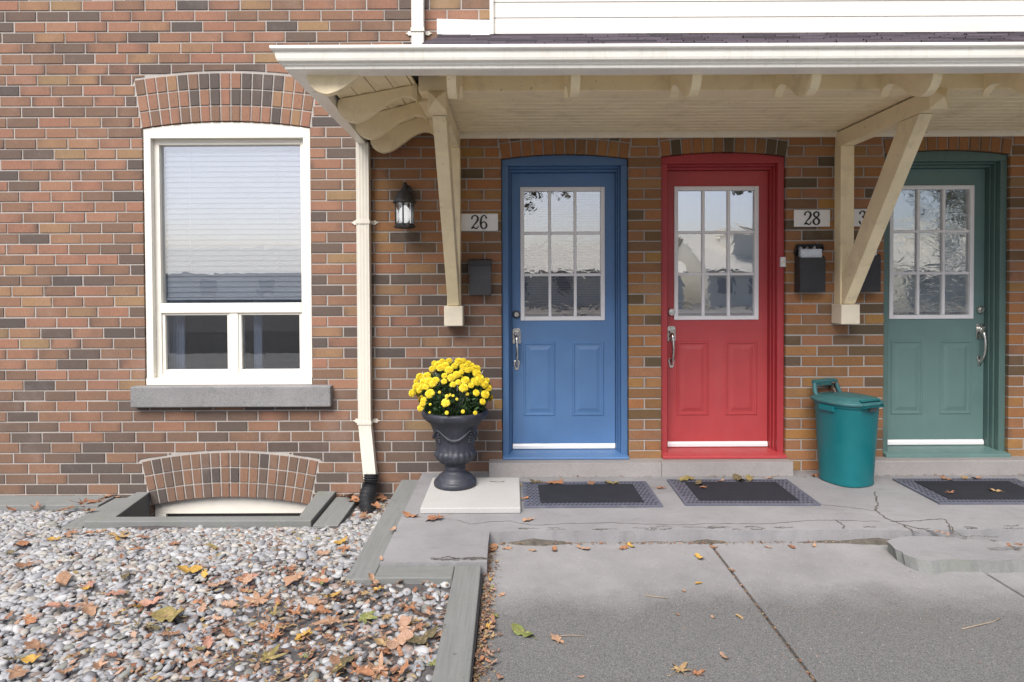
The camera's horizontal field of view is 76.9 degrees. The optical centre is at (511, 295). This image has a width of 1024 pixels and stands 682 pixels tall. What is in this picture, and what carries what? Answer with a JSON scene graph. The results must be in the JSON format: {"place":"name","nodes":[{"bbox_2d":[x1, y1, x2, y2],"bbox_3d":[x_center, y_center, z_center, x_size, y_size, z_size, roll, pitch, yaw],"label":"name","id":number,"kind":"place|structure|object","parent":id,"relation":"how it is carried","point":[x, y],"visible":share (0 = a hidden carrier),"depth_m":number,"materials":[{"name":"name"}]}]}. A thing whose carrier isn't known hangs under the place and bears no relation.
{"place":"outdoors","nodes":[
{"label":"outdoors","id":0,"kind":"place"},
{"bbox_2d":[0,499,482,681],"bbox_3d":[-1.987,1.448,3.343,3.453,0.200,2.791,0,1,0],"label":"gravel","id":1,"kind":"structure","parent":0,"point":[32,600],"depth_m":2.95,"materials":[{"name":"gravel"}]},
{"bbox_2d":[2,655,22,659],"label":"fallen leaf","id":2,"kind":"object","parent":1,"relation":"on","point":[10,658],"visible":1,"depth_m":2.42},
{"bbox_2d":[6,659,29,678],"bbox_3d":[-1.808,1.362,2.349,0.144,0.014,0.066,5,-1,40],"label":"fallen leaf","id":3,"kind":"object","parent":1,"relation":"on","point":[17,671],"visible":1,"depth_m":2.33,"materials":[{"name":"plant"}]},
{"bbox_2d":[13,540,29,546],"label":"fallen leaf","id":4,"kind":"object","parent":1,"relation":"on","point":[21,543],"visible":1,"depth_m":3.62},
{"bbox_2d":[14,561,38,567],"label":"fallen leaf","id":5,"kind":"object","parent":1,"relation":"on","point":[20,564],"visible":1,"depth_m":3.24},
{"bbox_2d":[22,610,37,624],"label":"fallen leaf","id":6,"kind":"object","parent":1,"relation":"on","point":[28,618],"visible":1,"depth_m":2.71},
{"bbox_2d":[20,654,41,662],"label":"fallen leaf","id":7,"kind":"object","parent":1,"relation":"on","point":[31,658],"visible":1,"depth_m":2.42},
{"bbox_2d":[23,639,50,650],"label":"fallen leaf","id":8,"kind":"object","parent":1,"relation":"on","point":[34,644],"visible":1,"depth_m":2.51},
{"bbox_2d":[0,496,115,511],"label":"edging timber","id":9,"kind":"object","parent":1,"relation":"on","point":[23,503],"visible":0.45,"depth_m":4.57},
{"bbox_2d":[37,602,82,608],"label":"fallen leaf","id":10,"kind":"object","parent":1,"relation":"on","point":[54,604],"visible":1,"depth_m":2.80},
{"bbox_2d":[54,571,70,587],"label":"fallen leaf","id":11,"kind":"object","parent":1,"relation":"on","point":[63,577],"visible":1,"depth_m":3.07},
{"bbox_2d":[54,665,78,673],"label":"fallen leaf","id":12,"kind":"object","parent":1,"relation":"on","point":[65,670],"visible":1,"depth_m":2.35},
{"bbox_2d":[79,594,98,615],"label":"fallen leaf","id":13,"kind":"object","parent":1,"relation":"on","point":[88,608],"visible":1,"depth_m":2.80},
{"bbox_2d":[82,576,96,587],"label":"fallen leaf","id":14,"kind":"object","parent":1,"relation":"on","point":[90,583],"visible":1,"depth_m":3.03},
{"bbox_2d":[61,498,125,527],"bbox_3d":[-2.826,1.548,4.421,0.135,0.134,0.572,0,1,0],"label":"edging timber","id":15,"kind":"object","parent":1,"relation":"on","point":[78,523],"visible":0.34,"depth_m":4.34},
{"bbox_2d":[83,623,107,628],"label":"fallen leaf","id":16,"kind":"object","parent":1,"relation":"on","point":[90,626],"visible":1,"depth_m":2.64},
{"bbox_2d":[90,655,107,669],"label":"fallen leaf","id":17,"kind":"object","parent":1,"relation":"on","point":[101,661],"visible":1,"depth_m":2.39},
{"bbox_2d":[92,660,112,667],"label":"fallen leaf","id":18,"kind":"object","parent":1,"relation":"on","point":[95,665],"visible":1,"depth_m":2.38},
{"bbox_2d":[100,651,116,656],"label":"fallen leaf","id":19,"kind":"object","parent":1,"relation":"on","point":[111,654],"visible":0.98,"depth_m":2.44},
{"bbox_2d":[99,589,126,594],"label":"fallen leaf","id":20,"kind":"object","parent":1,"relation":"on","point":[119,591],"visible":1,"depth_m":2.93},
{"bbox_2d":[106,532,130,536],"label":"fallen leaf","id":21,"kind":"object","parent":1,"relation":"on","point":[114,534],"visible":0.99,"depth_m":3.78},
{"bbox_2d":[140,596,162,605],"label":"fallen leaf","id":22,"kind":"object","parent":1,"relation":"on","point":[148,602],"visible":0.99,"depth_m":2.85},
{"bbox_2d":[142,625,160,629],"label":"fallen leaf","id":23,"kind":"object","parent":1,"relation":"on","point":[154,627],"visible":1,"depth_m":2.63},
{"bbox_2d":[150,606,186,621],"bbox_3d":[-1.435,1.342,2.723,0.217,0.035,0.082,-14,9,26],"label":"fallen leaf","id":24,"kind":"object","parent":1,"relation":"on","point":[171,612],"visible":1,"depth_m":2.74,"materials":[{"name":"plant"}]},
{"bbox_2d":[159,630,180,635],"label":"fallen leaf","id":25,"kind":"object","parent":1,"relation":"on","point":[171,632],"visible":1,"depth_m":2.60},
{"bbox_2d":[60,527,321,529],"bbox_3d":[-1.993,1.551,4.098,1.837,0.132,0.070,0,1,0],"label":"edging timber","id":26,"kind":"object","parent":1,"relation":"on","point":[190,527],"visible":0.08,"depth_m":4.12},
{"bbox_2d":[176,565,207,572],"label":"fallen leaf","id":27,"kind":"object","parent":1,"relation":"on","point":[192,569],"visible":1,"depth_m":3.18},
{"bbox_2d":[187,657,204,666],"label":"fallen leaf","id":28,"kind":"object","parent":1,"relation":"on","point":[194,662],"visible":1,"depth_m":2.39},
{"bbox_2d":[198,602,206,611],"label":"fallen leaf","id":29,"kind":"object","parent":1,"relation":"on","point":[202,608],"visible":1,"depth_m":2.81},
{"bbox_2d":[202,629,214,648],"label":"fallen leaf","id":30,"kind":"object","parent":1,"relation":"on","point":[208,641],"visible":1,"depth_m":2.53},
{"bbox_2d":[84,491,335,527],"bbox_3d":[-2.018,1.626,4.459,1.460,0.370,0.640,0,1,0],"label":"window well curb","id":31,"kind":"structure","parent":1,"relation":"on","point":[133,510],"depth_m":4.18,"materials":[{"name":"grey concrete"}]},
{"bbox_2d":[207,579,231,586],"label":"fallen leaf","id":32,"kind":"object","parent":1,"relation":"on","point":[217,584],"visible":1,"depth_m":3.02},
{"bbox_2d":[217,599,236,607],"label":"fallen leaf","id":33,"kind":"object","parent":1,"relation":"on","point":[231,603],"visible":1,"depth_m":2.83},
{"bbox_2d":[222,628,234,636],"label":"fallen leaf","id":34,"kind":"object","parent":1,"relation":"on","point":[226,632],"visible":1,"depth_m":2.60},
{"bbox_2d":[239,574,254,587],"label":"fallen leaf","id":35,"kind":"object","parent":1,"relation":"on","point":[247,578],"visible":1,"depth_m":3.06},
{"bbox_2d":[242,591,269,614],"bbox_3d":[-1.121,1.350,2.833,0.120,0.021,0.193,3,13,-29],"label":"fallen leaf","id":36,"kind":"object","parent":1,"relation":"on","point":[257,599],"visible":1,"depth_m":2.85,"materials":[{"name":"plant"}]},
{"bbox_2d":[244,644,286,661],"bbox_3d":[-0.928,1.348,2.431,0.164,0.029,0.103,12,3,-8],"label":"fallen leaf","id":37,"kind":"object","parent":1,"relation":"on","point":[269,655],"visible":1,"depth_m":2.44,"materials":[{"name":"plant"}]},
{"bbox_2d":[257,622,274,629],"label":"fallen leaf","id":38,"kind":"object","parent":1,"relation":"on","point":[263,625],"visible":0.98,"depth_m":2.65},
{"bbox_2d":[268,604,280,617],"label":"fallen leaf","id":39,"kind":"object","parent":1,"relation":"on","point":[274,611],"visible":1,"depth_m":2.76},
{"bbox_2d":[264,627,286,645],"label":"fallen leaf","id":40,"kind":"object","parent":1,"relation":"on","point":[275,633],"visible":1,"depth_m":2.58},
{"bbox_2d":[282,566,311,585],"bbox_3d":[-1.026,1.342,3.090,0.078,0.020,0.172,4,8,26],"label":"fallen leaf","id":41,"kind":"object","parent":1,"relation":"on","point":[287,580],"visible":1,"depth_m":3.07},
{"bbox_2d":[300,631,313,640],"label":"fallen leaf","id":42,"kind":"object","parent":1,"relation":"on","point":[305,635],"visible":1,"depth_m":2.57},
{"bbox_2d":[295,627,318,639],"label":"fallen leaf","id":43,"kind":"object","parent":42,"relation":"on","point":[299,635],"visible":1,"depth_m":2.58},
{"bbox_2d":[305,596,323,605],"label":"fallen leaf","id":44,"kind":"object","parent":1,"relation":"on","point":[313,600],"visible":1,"depth_m":2.85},
{"bbox_2d":[309,576,328,582],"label":"fallen leaf","id":45,"kind":"object","parent":1,"relation":"on","point":[318,580],"visible":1,"depth_m":3.06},
{"bbox_2d":[313,606,332,612],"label":"fallen leaf","id":46,"kind":"object","parent":1,"relation":"on","point":[320,609],"visible":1,"depth_m":2.76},
{"bbox_2d":[316,550,329,554],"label":"fallen leaf","id":47,"kind":"object","parent":1,"relation":"on","point":[321,552],"visible":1,"depth_m":3.42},
{"bbox_2d":[329,654,340,667],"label":"fallen leaf","id":48,"kind":"object","parent":1,"relation":"on","point":[334,659],"visible":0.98,"depth_m":2.39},
{"bbox_2d":[312,615,358,624],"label":"fallen leaf","id":49,"kind":"object","parent":1,"relation":"on","point":[329,620],"visible":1,"depth_m":2.67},
{"bbox_2d":[313,497,357,526],"bbox_3d":[-1.196,1.538,4.411,0.165,0.140,0.552,0,1,0],"label":"edging timber","id":50,"kind":"object","parent":1,"relation":"on","point":[338,511],"visible":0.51,"depth_m":4.36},
{"bbox_2d":[333,536,346,543],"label":"fallen leaf","id":51,"kind":"object","parent":1,"relation":"on","point":[340,541],"visible":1,"depth_m":3.63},
{"bbox_2d":[328,655,354,673],"bbox_3d":[-0.626,1.357,2.369,0.050,0.015,0.133,-11,0,23],"label":"fallen leaf","id":52,"kind":"object","parent":1,"relation":"on","point":[343,660],"visible":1,"depth_m":2.38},
{"bbox_2d":[336,541,351,554],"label":"fallen leaf","id":53,"kind":"object","parent":1,"relation":"on","point":[344,547],"visible":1,"depth_m":3.48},
{"bbox_2d":[343,667,374,675],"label":"fallen leaf","id":54,"kind":"object","parent":1,"relation":"on","point":[367,671],"visible":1,"depth_m":2.33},
{"bbox_2d":[349,610,377,622],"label":"fallen leaf","id":55,"kind":"object","parent":1,"relation":"on","point":[365,616],"visible":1,"depth_m":2.71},
{"bbox_2d":[368,573,378,585],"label":"fallen leaf","id":56,"kind":"object","parent":1,"relation":"on","point":[371,576],"visible":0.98,"depth_m":3.06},
{"bbox_2d":[366,651,391,681],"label":"fallen leaf","id":57,"kind":"object","parent":1,"relation":"on","point":[380,661],"visible":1,"depth_m":2.37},
{"bbox_2d":[374,638,389,645],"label":"fallen leaf","id":58,"kind":"object","parent":1,"relation":"on","point":[379,641],"visible":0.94,"depth_m":2.53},
{"bbox_2d":[345,480,418,585],"bbox_3d":[-0.727,1.465,3.846,0.133,0.262,1.560,0,1,0],"label":"edging timber","id":59,"kind":"object","parent":1,"relation":"on","point":[368,560],"visible":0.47,"depth_m":3.57,"materials":[{"name":"wood"}]},
{"bbox_2d":[375,493,391,500],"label":"fallen leaf","id":60,"kind":"object","parent":1,"relation":"on","point":[382,497],"visible":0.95,"depth_m":4.65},
{"bbox_2d":[380,629,413,648],"bbox_3d":[-0.450,1.352,2.520,0.059,0.018,0.156,15,11,39],"label":"fallen leaf","id":61,"kind":"object","parent":1,"relation":"on","point":[402,637],"visible":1,"depth_m":2.54,"materials":[{"name":"plant"}]},
{"bbox_2d":[397,644,403,655],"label":"fallen leaf","id":62,"kind":"object","parent":1,"relation":"on","point":[400,651],"visible":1,"depth_m":2.46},
{"bbox_2d":[396,615,410,630],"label":"fallen leaf","id":63,"kind":"object","parent":1,"relation":"on","point":[403,622],"visible":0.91,"depth_m":2.65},
{"bbox_2d":[399,598,423,613],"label":"fallen leaf","id":64,"kind":"object","parent":1,"relation":"on","point":[411,606],"visible":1,"depth_m":2.78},
{"bbox_2d":[374,566,454,583],"bbox_3d":[-0.471,1.474,3.137,0.374,0.266,0.131,0,1,0],"label":"edging timber","id":65,"kind":"object","parent":1,"relation":"on","point":[410,574],"visible":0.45,"depth_m":3.10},
{"bbox_2d":[415,618,425,629],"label":"fallen leaf","id":66,"kind":"object","parent":1,"relation":"on","point":[419,625],"visible":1,"depth_m":2.65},
{"bbox_2d":[406,624,445,643],"bbox_3d":[-0.339,1.342,2.559,0.173,0.031,0.066,-14,1,-35],"label":"fallen leaf","id":67,"kind":"object","parent":1,"relation":"on","point":[431,633],"visible":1,"depth_m":2.55,"materials":[{"name":"plant"}]},
{"bbox_2d":[416,609,444,615],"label":"fallen leaf","id":68,"kind":"object","parent":1,"relation":"on","point":[428,612],"visible":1,"depth_m":2.73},
{"bbox_2d":[432,565,480,681],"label":"edging timber","id":69,"kind":"object","parent":1,"relation":"on","point":[454,660],"visible":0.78,"depth_m":2.60,"materials":[{"name":"wood"}]},
{"bbox_2d":[0,473,1019,681],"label":"leaf litter","id":70,"kind":"object","parent":1,"relation":"on","point":[256,666],"visible":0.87,"depth_m":2.66,"materials":[{"name":"plant"}]},
{"bbox_2d":[285,605,304,616],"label":"fallen leaf","id":71,"kind":"object","parent":70,"relation":"on","point":[297,611],"visible":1,"depth_m":2.76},
{"bbox_2d":[393,660,408,681],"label":"fallen leaf","id":72,"kind":"object","parent":70,"relation":"on","point":[403,667],"visible":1,"depth_m":2.34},
{"bbox_2d":[380,471,1023,593],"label":"concrete landing","id":73,"kind":"object","parent":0,"point":[885,507],"visible":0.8,"depth_m":3.73,"materials":[{"name":"concrete"}]},
{"bbox_2d":[402,511,418,516],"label":"fallen leaf","id":74,"kind":"object","parent":73,"relation":"on","point":[407,514],"visible":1,"depth_m":3.83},
{"bbox_2d":[426,514,450,520],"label":"fallen leaf","id":75,"kind":"object","parent":73,"relation":"on","point":[432,517],"visible":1,"depth_m":3.78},
{"bbox_2d":[420,477,520,513],"bbox_3d":[-0.250,1.290,4.182,0.604,0.035,0.612,0,1,0],"label":"paver slab","id":76,"kind":"object","parent":73,"relation":"on","point":[484,495],"depth_m":4.04,"materials":[{"name":"concrete"}]},
{"bbox_2d":[421,405,487,490],"bbox_3d":[-0.382,1.017,4.323,0.444,0.506,0.444,0,1,0],"label":"flower urn","id":77,"kind":"object","parent":76,"relation":"on","point":[454,437],"visible":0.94,"depth_m":4.21,"materials":[{"name":"black stone"}]},
{"bbox_2d":[409,358,492,415],"bbox_3d":[-0.410,0.619,4.316,0.561,0.406,0.546,0,1,0],"label":"chrysanthemum","id":78,"kind":"object","parent":77,"relation":"in","point":[455,383],"visible":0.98,"depth_m":4.18,"materials":[{"name":"yellow plant"}]},
{"bbox_2d":[522,481,662,507],"bbox_3d":[0.501,1.295,4.215,0.858,0.014,0.493,0,1,0],"label":"doormat","id":79,"kind":"object","parent":73,"relation":"on","point":[585,494],"visible":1,"depth_m":4.17,"materials":[{"name":"black rubber"}]},
{"bbox_2d":[542,479,563,484],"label":"fallen leaf","id":80,"kind":"object","parent":79,"relation":"on","point":[560,481],"visible":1,"depth_m":4.42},
{"bbox_2d":[489,458,792,476],"bbox_3d":[0.923,1.269,4.675,2.175,0.151,0.136,0,1,0],"label":"doorstep","id":81,"kind":"object","parent":73,"relation":"on","point":[645,467],"visible":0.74,"depth_m":4.61,"materials":[{"name":"concrete"}]},
{"bbox_2d":[667,479,820,505],"bbox_3d":[1.496,1.290,4.246,0.836,0.014,0.510,0,1,1],"label":"doormat","id":82,"kind":"object","parent":73,"relation":"on","point":[755,492],"visible":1,"depth_m":4.19,"materials":[{"name":"black rubber"}]},
{"bbox_2d":[676,475,694,480],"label":"fallen leaf","id":83,"kind":"object","parent":82,"relation":"on","point":[686,477],"visible":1,"depth_m":4.48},
{"bbox_2d":[732,473,744,480],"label":"fallen leaf","id":84,"kind":"object","parent":82,"relation":"on","point":[737,477],"visible":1,"depth_m":4.50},
{"bbox_2d":[810,378,883,487],"bbox_3d":[2.325,0.948,4.475,0.396,0.688,0.444,-1,1,-22],"label":"waste bin","id":85,"kind":"object","parent":73,"relation":"on","point":[846,427],"visible":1,"depth_m":4.34,"materials":[{"name":"teal plastic"}]},
{"bbox_2d":[874,456,1023,475],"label":"doorstep","id":86,"kind":"object","parent":73,"relation":"on","point":[1011,465],"depth_m":4.61,"materials":[{"name":"concrete"}]},
{"bbox_2d":[892,478,1023,503],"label":"doormat","id":87,"kind":"object","parent":73,"relation":"on","point":[972,491],"visible":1,"depth_m":4.24,"materials":[{"name":"black rubber"}]},
{"bbox_2d":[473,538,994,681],"bbox_3d":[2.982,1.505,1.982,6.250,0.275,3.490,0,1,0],"label":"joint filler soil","id":88,"kind":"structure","parent":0,"point":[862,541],"depth_m":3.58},
{"bbox_2d":[475,541,1023,681],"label":"driveway","id":89,"kind":"structure","parent":0,"point":[607,600],"depth_m":2.80,"materials":[{"name":"concrete"}]},
{"bbox_2d":[511,623,535,638],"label":"fallen leaf","id":90,"kind":"object","parent":89,"relation":"on","point":[518,629],"visible":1,"depth_m":2.67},
{"bbox_2d":[550,633,565,645],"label":"fallen leaf","id":91,"kind":"object","parent":89,"relation":"on","point":[556,637],"visible":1,"depth_m":2.62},
{"bbox_2d":[667,662,691,675],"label":"fallen leaf","id":92,"kind":"object","parent":89,"relation":"on","point":[681,667],"visible":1,"depth_m":2.41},
{"bbox_2d":[689,668,705,676],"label":"fallen leaf","id":93,"kind":"object","parent":89,"relation":"on","point":[695,671],"visible":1,"depth_m":2.39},
{"bbox_2d":[887,536,1023,574],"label":"broken concrete slab","id":94,"kind":"object","parent":89,"relation":"on","point":[933,554],"depth_m":3.30,"materials":[{"name":"concrete"}]},
{"bbox_2d":[962,618,1000,628],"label":"twig","id":95,"kind":"object","parent":89,"relation":"on","point":[981,624],"visible":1,"depth_m":2.72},
{"label":"ground","id":96,"kind":"structure","parent":0,"visible":0},
{"bbox_2d":[0,0,1023,516],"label":"townhouse","id":97,"kind":"structure","parent":96,"relation":"on","point":[178,292],"depth_m":4.71,"materials":[{"name":"brick"}]},
{"bbox_2d":[130,122,332,407],"bbox_3d":[-2.036,-0.229,4.777,1.445,2.069,0.296,0,1,0],"label":"window","id":98,"kind":"structure","parent":97,"relation":"in","point":[238,202],"depth_m":4.81,"materials":[{"name":"white plastic"}]},
{"bbox_2d":[155,496,307,516],"bbox_3d":[-2.065,1.617,4.799,1.162,0.276,0.040,0,1,0],"label":"basement window","id":99,"kind":"structure","parent":97,"relation":"in","point":[214,506],"depth_m":4.78,"materials":[{"name":"white plastic"}]},
{"bbox_2d":[352,142,379,481],"bbox_3d":[-1.066,0.129,4.643,0.200,2.450,0.116,0,1,0],"label":"downspout","id":100,"kind":"object","parent":97,"relation":"attached to","point":[365,420],"visible":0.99,"depth_m":4.62,"materials":[{"name":"white metal"}]},
{"bbox_2d":[358,474,378,513],"bbox_3d":[-1.012,1.420,4.549,0.138,0.294,0.291,0,1,-8],"label":"drain hose","id":101,"kind":"object","parent":100,"relation":"attached to","point":[367,496],"visible":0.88,"depth_m":4.53,"materials":[{"name":"black plastic"}]},
{"bbox_2d":[393,182,415,228],"bbox_3d":[-0.763,-0.644,4.593,0.168,0.336,0.195,0,1,0],"label":"wall lantern","id":102,"kind":"object","parent":97,"relation":"attached to","point":[402,200],"depth_m":4.55,"materials":[{"name":"black metal"}]},
{"bbox_2d":[406,0,431,44],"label":"downspout","id":103,"kind":"object","parent":97,"relation":"attached to","point":[418,32],"visible":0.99,"depth_m":4.59,"materials":[{"name":"white plastic"}]},
{"bbox_2d":[461,214,497,230],"bbox_3d":[-0.235,-0.531,4.682,0.268,0.125,0.013,0,1,0],"label":"house number plate","id":104,"kind":"object","parent":97,"relation":"attached to","point":[479,222],"visible":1,"depth_m":4.68,"materials":[{"name":"white ceramic"}]},
{"bbox_2d":[468,259,491,294],"bbox_3d":[-0.228,-0.134,4.639,0.168,0.260,0.110,0,1,0],"label":"mailbox","id":105,"kind":"object","parent":97,"relation":"attached to","point":[480,283],"visible":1,"depth_m":4.60,"materials":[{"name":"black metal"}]},
{"bbox_2d":[512,173,614,448],"bbox_3d":[0.388,0.120,4.853,0.774,2.071,0.133,0,1,0],"label":"door","id":106,"kind":"structure","parent":97,"relation":"in","point":[563,367],"depth_m":4.86,"materials":[{"name":"blue paint"}]},
{"bbox_2d":[269,32,1023,325],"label":"porch canopy","id":107,"kind":"object","parent":97,"relation":"attached to","point":[908,92],"visible":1,"depth_m":3.71,"materials":[{"name":"white wood"}]},
{"bbox_2d":[668,171,767,446],"bbox_3d":[1.544,0.104,4.853,0.758,2.072,0.133,0,1,0],"label":"door","id":108,"kind":"structure","parent":97,"relation":"in","point":[718,220],"depth_m":4.86,"materials":[{"name":"red paint"}]},
{"bbox_2d":[780,257,785,266],"bbox_3d":[1.979,-0.244,4.710,0.036,0.072,0.029,0,1,0],"label":"doorbell","id":109,"kind":"object","parent":97,"relation":"attached to","point":[782,261],"visible":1,"depth_m":4.70,"materials":[{"name":"white plastic"}]},
{"bbox_2d":[793,244,825,291],"bbox_3d":[2.146,-0.197,4.646,0.196,0.350,0.096,0,1,0],"label":"mailbox","id":110,"kind":"object","parent":97,"relation":"attached to","point":[809,274],"visible":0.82,"depth_m":4.60,"materials":[{"name":"black metal"}]},
{"bbox_2d":[799,246,821,256],"bbox_3d":[2.144,-0.283,4.641,0.158,0.151,0.066,0,1,0],"label":"flyer bundle","id":111,"kind":"object","parent":110,"relation":"in","point":[808,252],"visible":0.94,"depth_m":4.62,"materials":[{"name":"paper"}]},
{"bbox_2d":[794,210,829,226],"bbox_3d":[2.179,-0.560,4.682,0.262,0.122,0.013,0,1,0],"label":"house number plate","id":112,"kind":"object","parent":97,"relation":"attached to","point":[811,218],"visible":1,"depth_m":4.68,"materials":[{"name":"white ceramic"}]},
{"bbox_2d":[825,382,835,391],"bbox_3d":[2.317,0.670,4.675,0.056,0.096,0.121,0,1,0],"label":"wall tap","id":113,"kind":"object","parent":97,"relation":"attached to","point":[832,387],"depth_m":4.65,"materials":[{"name":"metal"}]},
{"bbox_2d":[854,209,866,225],"bbox_3d":[2.578,-0.563,4.682,0.258,0.125,0.013,0,1,0],"label":"house number plate","id":114,"kind":"object","parent":97,"relation":"attached to","point":[859,214],"visible":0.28,"depth_m":4.68,"materials":[{"name":"white ceramic"}]},
{"bbox_2d":[860,246,880,291],"bbox_3d":[2.532,-0.207,4.646,0.213,0.361,0.096,0,1,0],"label":"mailbox","id":115,"kind":"object","parent":97,"relation":"attached to","point":[872,282],"visible":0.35,"depth_m":4.60,"materials":[{"name":"black metal"}]},
{"bbox_2d":[888,169,986,444],"bbox_3d":[3.170,0.089,4.853,0.764,2.073,0.133,0,1,0],"label":"door","id":116,"kind":"structure","parent":97,"relation":"in","point":[937,220],"depth_m":4.86,"materials":[{"name":"green paint"}]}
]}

